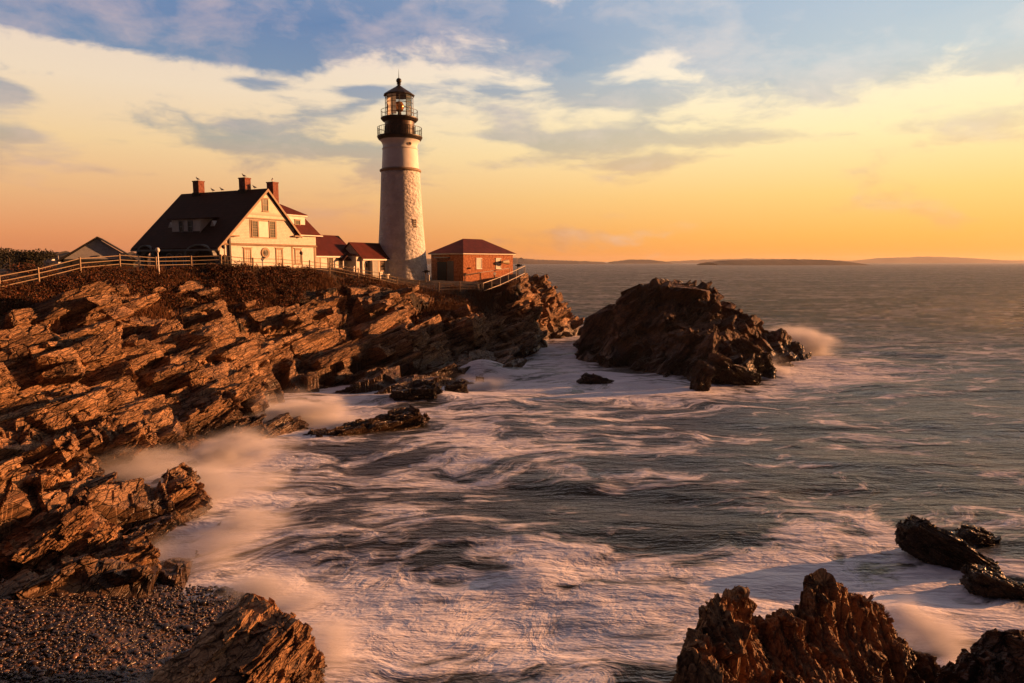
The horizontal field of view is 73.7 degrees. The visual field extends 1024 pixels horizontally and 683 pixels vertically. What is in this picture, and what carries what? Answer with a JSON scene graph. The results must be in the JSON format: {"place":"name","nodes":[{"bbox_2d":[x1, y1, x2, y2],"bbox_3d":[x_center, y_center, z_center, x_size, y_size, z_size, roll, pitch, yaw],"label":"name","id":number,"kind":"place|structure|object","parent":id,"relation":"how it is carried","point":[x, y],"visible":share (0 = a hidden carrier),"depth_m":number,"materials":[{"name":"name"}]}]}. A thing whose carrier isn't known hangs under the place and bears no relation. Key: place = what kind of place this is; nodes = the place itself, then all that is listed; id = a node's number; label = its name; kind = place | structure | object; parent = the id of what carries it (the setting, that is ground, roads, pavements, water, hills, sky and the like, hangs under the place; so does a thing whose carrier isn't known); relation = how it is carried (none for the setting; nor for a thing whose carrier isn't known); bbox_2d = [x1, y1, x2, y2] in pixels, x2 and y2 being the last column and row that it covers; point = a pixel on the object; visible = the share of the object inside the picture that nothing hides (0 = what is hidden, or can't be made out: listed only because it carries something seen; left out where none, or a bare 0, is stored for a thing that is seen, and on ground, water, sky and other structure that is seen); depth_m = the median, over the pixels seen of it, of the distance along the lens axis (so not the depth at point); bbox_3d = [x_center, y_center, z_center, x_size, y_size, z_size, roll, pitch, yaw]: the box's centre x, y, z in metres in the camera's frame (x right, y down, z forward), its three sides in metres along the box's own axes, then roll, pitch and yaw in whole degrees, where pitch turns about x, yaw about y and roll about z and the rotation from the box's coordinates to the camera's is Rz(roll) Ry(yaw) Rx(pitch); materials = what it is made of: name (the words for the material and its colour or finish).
{"place":"outdoors","nodes":[
{"label":"outdoors","id":0,"kind":"place"},
{"bbox_2d":[0,251,150,268],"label":"hill","id":1,"kind":"structure","parent":0,"point":[60,255],"depth_m":401.41,"materials":[{"name":"brown plant"}]},
{"bbox_2d":[46,256,60,263],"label":"building","id":2,"kind":"structure","parent":1,"relation":"on","point":[50,261],"depth_m":395.79,"materials":[{"name":"white paint"}]},
{"bbox_2d":[0,268,583,682],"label":"terrain","id":3,"kind":"structure","parent":0,"point":[256,362],"depth_m":46.16,"materials":[{"name":"brown stone"}]},
{"bbox_2d":[0,247,22,263],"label":"tree","id":4,"kind":"object","parent":3,"relation":"on","point":[9,255],"visible":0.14,"depth_m":121.93,"materials":[{"name":"green plant"}]},
{"bbox_2d":[0,248,52,268],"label":"tree","id":5,"kind":"object","parent":3,"relation":"on","point":[3,257],"visible":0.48,"depth_m":112.75,"materials":[{"name":"green plant"}]},
{"bbox_2d":[14,250,56,268],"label":"tree","id":6,"kind":"object","parent":3,"relation":"on","point":[29,255],"visible":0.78,"depth_m":105.68,"materials":[{"name":"green plant"}]},
{"bbox_2d":[13,431,92,491],"bbox_3d":[-20.167,5.981,29.082,4.715,3.140,6.027,-1,7,-10],"label":"rock","id":7,"kind":"object","parent":3,"relation":"on","point":[59,451],"visible":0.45,"depth_m":30.05,"materials":[{"name":"brown stone"}]},
{"bbox_2d":[0,499,123,570],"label":"rock","id":8,"kind":"object","parent":3,"relation":"on","point":[44,539],"visible":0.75,"depth_m":23.83,"materials":[{"name":"brown stone"}]},
{"bbox_2d":[17,529,161,574],"bbox_3d":[-14.482,7.893,23.179,4.854,2.111,3.475,-1,7,-10],"label":"rock","id":9,"kind":"object","parent":3,"relation":"on","point":[138,546],"visible":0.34,"depth_m":23.39,"materials":[{"name":"brown stone"}]},
{"bbox_2d":[56,237,140,268],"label":"garage","id":10,"kind":"structure","parent":3,"relation":"on","point":[96,247],"depth_m":91.11,"materials":[{"name":"black"}]},
{"bbox_2d":[72,261,84,266],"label":"window","id":11,"kind":"structure","parent":10,"relation":"in","point":[73,262],"depth_m":90.22,"materials":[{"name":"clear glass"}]},
{"bbox_2d":[69,415,158,466],"bbox_3d":[-21.250,5.282,35.075,5.695,3.022,2.663,-1,7,-12],"label":"rock","id":12,"kind":"object","parent":3,"relation":"on","point":[122,445],"visible":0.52,"depth_m":34.56,"materials":[{"name":"brown stone"}]},
{"bbox_2d":[155,248,159,273],"bbox_3d":[-32.422,-7.364,62.568,0.380,2.478,0.380,0,7,0],"label":"lamp post","id":13,"kind":"object","parent":3,"relation":"on","point":[157,250],"visible":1,"depth_m":62.49,"materials":[{"name":"white metal"}]},
{"bbox_2d":[0,578,325,682],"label":"pebbles","id":14,"kind":"object","parent":3,"relation":"on","point":[55,628],"visible":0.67,"depth_m":19.13,"materials":[{"name":"gravel"}]},
{"bbox_2d":[162,474,212,518],"bbox_3d":[-16.625,7.332,29.539,6.139,2.973,5.068,-6,9,-40],"label":"rock","id":15,"kind":"object","parent":3,"relation":"on","point":[187,494],"visible":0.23,"depth_m":29.18,"materials":[{"name":"brown stone"}]},
{"bbox_2d":[173,389,243,439],"bbox_3d":[-20.862,5.087,43.357,6.668,4.006,5.492,3,7,27],"label":"rock","id":16,"kind":"object","parent":3,"relation":"on","point":[216,414],"visible":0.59,"depth_m":42.27,"materials":[{"name":"brown stone"}]},
{"bbox_2d":[0,259,422,319],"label":"bushes","id":17,"kind":"object","parent":3,"relation":"on","point":[226,284],"visible":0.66,"depth_m":62.55,"materials":[{"name":"brown plant"}]},
{"bbox_2d":[130,177,322,268],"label":"keepers house","id":18,"kind":"structure","parent":3,"relation":"on","point":[244,221],"depth_m":74.66,"materials":[{"name":"white"}]},
{"bbox_2d":[165,253,173,267],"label":"pointed window","id":19,"kind":"structure","parent":18,"relation":"in","point":[170,261],"depth_m":73.34,"materials":[{"name":"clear glass"}]},
{"bbox_2d":[176,253,184,267],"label":"pointed window","id":20,"kind":"structure","parent":18,"relation":"in","point":[180,260],"depth_m":72.58,"materials":[{"name":"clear glass"}]},
{"bbox_2d":[178,221,183,231],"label":"window","id":21,"kind":"structure","parent":18,"relation":"in","point":[181,228],"depth_m":73.93,"materials":[{"name":"black glass"}]},
{"bbox_2d":[185,253,193,266],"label":"pointed window","id":22,"kind":"structure","parent":18,"relation":"in","point":[187,258],"depth_m":71.99,"materials":[{"name":"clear glass"}]},
{"bbox_2d":[187,220,192,231],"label":"window","id":23,"kind":"structure","parent":18,"relation":"in","point":[189,222],"depth_m":73.27,"materials":[{"name":"black glass"}]},
{"bbox_2d":[242,247,251,264],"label":"window","id":24,"kind":"structure","parent":18,"relation":"in","point":[247,251],"depth_m":72.90,"materials":[{"name":"beige paint"}]},
{"bbox_2d":[251,220,258,237],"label":"window","id":25,"kind":"structure","parent":18,"relation":"in","point":[254,224],"depth_m":73.47,"materials":[{"name":"grey glass"}]},
{"bbox_2d":[262,198,268,211],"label":"window","id":26,"kind":"structure","parent":18,"relation":"in","point":[265,207],"depth_m":74.45,"materials":[{"name":"grey glass"}]},
{"bbox_2d":[261,247,269,257],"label":"round window","id":27,"kind":"structure","parent":18,"relation":"in","point":[265,252],"depth_m":74.95,"materials":[{"name":"grey glass"}]},
{"bbox_2d":[269,221,275,237],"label":"window","id":28,"kind":"structure","parent":18,"relation":"in","point":[272,226],"depth_m":75.65,"materials":[{"name":"grey glass"}]},
{"bbox_2d":[275,248,283,264],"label":"window","id":29,"kind":"structure","parent":18,"relation":"in","point":[279,251],"depth_m":76.86,"materials":[{"name":"beige paint"}]},
{"bbox_2d":[294,219,300,225],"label":"window","id":30,"kind":"structure","parent":18,"relation":"in","point":[297,221],"depth_m":79.61,"materials":[{"name":"beige paint"}]},
{"bbox_2d":[294,248,301,264],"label":"window","id":31,"kind":"structure","parent":18,"relation":"in","point":[297,256],"depth_m":79.39,"materials":[{"name":"beige paint"}]},
{"bbox_2d":[149,593,326,682],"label":"rock","id":32,"kind":"object","parent":3,"relation":"on","point":[251,638],"visible":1,"depth_m":16.50,"materials":[{"name":"brown stone"}]},
{"bbox_2d":[0,254,481,291],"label":"rail fence","id":33,"kind":"object","parent":3,"relation":"on","point":[155,265],"visible":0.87,"depth_m":66.44,"materials":[{"name":"white wood"}]},
{"bbox_2d":[0,265,490,317],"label":"dry grass","id":34,"kind":"structure","parent":3,"relation":"on","point":[236,302],"depth_m":68.89,"materials":[{"name":"brown plant"}]},
{"bbox_2d":[0,264,520,338],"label":"tall grass","id":35,"kind":"structure","parent":3,"relation":"on","point":[152,307],"depth_m":75.18,"materials":[{"name":"brown plant"}]},
{"bbox_2d":[316,235,360,272],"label":"annex","id":36,"kind":"object","parent":3,"relation":"on","point":[330,249],"visible":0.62,"depth_m":87.27,"materials":[{"name":"red metal"}]},
{"bbox_2d":[316,257,320,267],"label":"window","id":37,"kind":"structure","parent":36,"relation":"in","point":[318,259],"depth_m":83.90,"materials":[{"name":"beige paint"}]},
{"bbox_2d":[327,257,332,267],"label":"window","id":38,"kind":"structure","parent":36,"relation":"in","point":[330,260],"depth_m":85.74,"materials":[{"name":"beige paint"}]},
{"bbox_2d":[344,242,392,278],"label":"annex","id":39,"kind":"object","parent":3,"relation":"on","point":[375,257],"visible":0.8,"depth_m":90.61,"materials":[{"name":"red metal"}]},
{"bbox_2d":[369,260,372,274],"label":"door","id":40,"kind":"structure","parent":39,"relation":"in","point":[370,261],"depth_m":89.37,"materials":[{"name":"white paint"}]},
{"bbox_2d":[380,260,384,271],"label":"window","id":41,"kind":"structure","parent":39,"relation":"in","point":[382,262],"depth_m":92.08,"materials":[{"name":"beige paint"}]},
{"bbox_2d":[377,71,427,279],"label":"lighthouse","id":42,"kind":"object","parent":3,"relation":"on","point":[401,236],"visible":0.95,"depth_m":92.96,"materials":[{"name":"beige paint"}]},
{"bbox_2d":[413,219,416,227],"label":"window","id":43,"kind":"structure","parent":42,"relation":"in","point":[414,220],"depth_m":93.60,"materials":[{"name":"beige paint"}]},
{"bbox_2d":[337,279,486,316],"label":"undergrowth","id":44,"kind":"object","parent":3,"relation":"on","point":[434,296],"visible":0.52,"depth_m":82.95,"materials":[{"name":"brown plant"}]},
{"bbox_2d":[428,239,515,281],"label":"brick house","id":45,"kind":"structure","parent":3,"relation":"on","point":[459,260],"depth_m":98.32,"materials":[{"name":"red brick"}]},
{"bbox_2d":[437,262,446,280],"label":"door","id":46,"kind":"structure","parent":45,"relation":"in","point":[441,266],"depth_m":98.14,"materials":[{"name":"black wood"}]},
{"bbox_2d":[447,261,453,280],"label":"door","id":47,"kind":"structure","parent":45,"relation":"in","point":[450,264],"depth_m":97.05,"materials":[{"name":"brown wood"}]},
{"bbox_2d":[476,258,481,268],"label":"window","id":48,"kind":"structure","parent":45,"relation":"in","point":[478,260],"depth_m":97.79,"materials":[{"name":"white paint"}]},
{"bbox_2d":[495,258,501,268],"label":"window","id":49,"kind":"structure","parent":45,"relation":"in","point":[498,265],"depth_m":100.98,"materials":[{"name":"white paint"}]},
{"bbox_2d":[466,268,509,274],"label":"handrail","id":50,"kind":"object","parent":3,"relation":"on","point":[489,271],"visible":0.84,"depth_m":96.70,"materials":[{"name":"wood"}]},
{"bbox_2d":[483,266,524,291],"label":"guard rail","id":51,"kind":"object","parent":3,"relation":"on","point":[500,279],"visible":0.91,"depth_m":90.68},
{"bbox_2d":[0,0,1023,261],"label":"sky","id":52,"kind":"structure","parent":0,"point":[574,130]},
{"bbox_2d":[426,258,606,263],"bbox_3d":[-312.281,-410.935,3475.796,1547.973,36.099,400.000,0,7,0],"label":"hill","id":53,"kind":"structure","parent":0,"point":[527,261],"depth_m":3351.05,"materials":[{"name":"grey"}]},
{"bbox_2d":[142,262,1023,682],"bbox_3d":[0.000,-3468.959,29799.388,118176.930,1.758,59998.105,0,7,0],"label":"sea water","id":54,"kind":"structure","parent":0,"point":[542,516],"depth_m":32.97,"materials":[{"name":"grey liquid"}]},
{"bbox_2d":[303,405,430,436],"bbox_3d":[-9.400,5.826,44.682,8.573,2.515,2.903,-4,8,-31],"label":"rock","id":55,"kind":"object","parent":54,"relation":"in","point":[402,418],"visible":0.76,"depth_m":44.79,"materials":[{"name":"brown stone"}]},
{"bbox_2d":[389,380,442,400],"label":"rock","id":56,"kind":"object","parent":54,"relation":"in","point":[425,390],"visible":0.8,"depth_m":54.44,"materials":[{"name":"brown stone"}]},
{"bbox_2d":[444,379,468,392],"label":"rock","id":57,"kind":"object","parent":54,"relation":"in","point":[459,386],"visible":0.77,"depth_m":57.16,"materials":[{"name":"brown stone"}]},
{"bbox_2d":[576,372,613,384],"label":"rock","id":58,"kind":"object","parent":54,"relation":"in","point":[587,378],"visible":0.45,"depth_m":61.52,"materials":[{"name":"brown stone"}]},
{"bbox_2d":[573,277,811,385],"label":"rock islet","id":59,"kind":"object","parent":54,"relation":"in","point":[656,325],"visible":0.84,"depth_m":73.36,"materials":[{"name":"brown stone"}]},
{"bbox_2d":[689,359,714,390],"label":"rock","id":60,"kind":"object","parent":54,"relation":"in","point":[701,373],"visible":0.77,"depth_m":58.49,"materials":[{"name":"brown stone"}]},
{"bbox_2d":[704,336,773,385],"bbox_3d":[21.522,2.037,64.975,5.180,4.828,10.408,4,8,33],"label":"rock","id":61,"kind":"object","parent":54,"relation":"in","point":[727,371],"visible":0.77,"depth_m":61.89,"materials":[{"name":"brown stone"}]},
{"bbox_2d":[669,568,940,682],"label":"rock crag","id":62,"kind":"structure","parent":54,"relation":"in","point":[828,629],"depth_m":15.52,"materials":[{"name":"brown stone"}]},
{"bbox_2d":[737,586,746,594],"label":"stone","id":63,"kind":"object","parent":62,"relation":"on","point":[741,590],"visible":1,"depth_m":14.92,"materials":[{"name":"brown stone"}]},
{"bbox_2d":[894,514,1003,574],"bbox_3d":[16.088,7.829,25.273,3.491,2.399,1.512,3,7,25],"label":"rock","id":64,"kind":"object","parent":54,"relation":"in","point":[924,540],"visible":0.84,"depth_m":25.04,"materials":[{"name":"brown stone"}]},
{"bbox_2d":[953,524,1000,545],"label":"rock","id":65,"kind":"object","parent":54,"relation":"in","point":[973,535],"visible":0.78,"depth_m":26.69,"materials":[{"name":"brown stone"}]},
{"bbox_2d":[935,628,1023,682],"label":"rock","id":66,"kind":"object","parent":54,"relation":"in","point":[995,655],"visible":1,"depth_m":15.51,"materials":[{"name":"brown stone"}]},
{"bbox_2d":[959,562,1023,599],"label":"rock","id":67,"kind":"object","parent":54,"relation":"in","point":[986,581],"visible":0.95,"depth_m":22.69,"materials":[{"name":"brown stone"}]},
{"bbox_2d":[607,259,672,263],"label":"island","id":68,"kind":"structure","parent":0,"point":[633,261],"depth_m":4049.27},
{"bbox_2d":[697,259,866,264],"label":"island","id":69,"kind":"structure","parent":0,"point":[780,262],"depth_m":2192.44,"materials":[{"name":"grey"}]},
{"bbox_2d":[667,258,922,262],"bbox_3d":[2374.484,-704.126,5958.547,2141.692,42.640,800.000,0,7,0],"label":"island","id":70,"kind":"structure","parent":0,"point":[698,261],"depth_m":5766.50,"materials":[{"name":"grey"}]},
{"bbox_2d":[853,256,1023,262],"bbox_3d":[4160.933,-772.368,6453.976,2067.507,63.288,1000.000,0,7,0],"label":"island","id":71,"kind":"structure","parent":0,"point":[927,259],"depth_m":6156.44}
]}

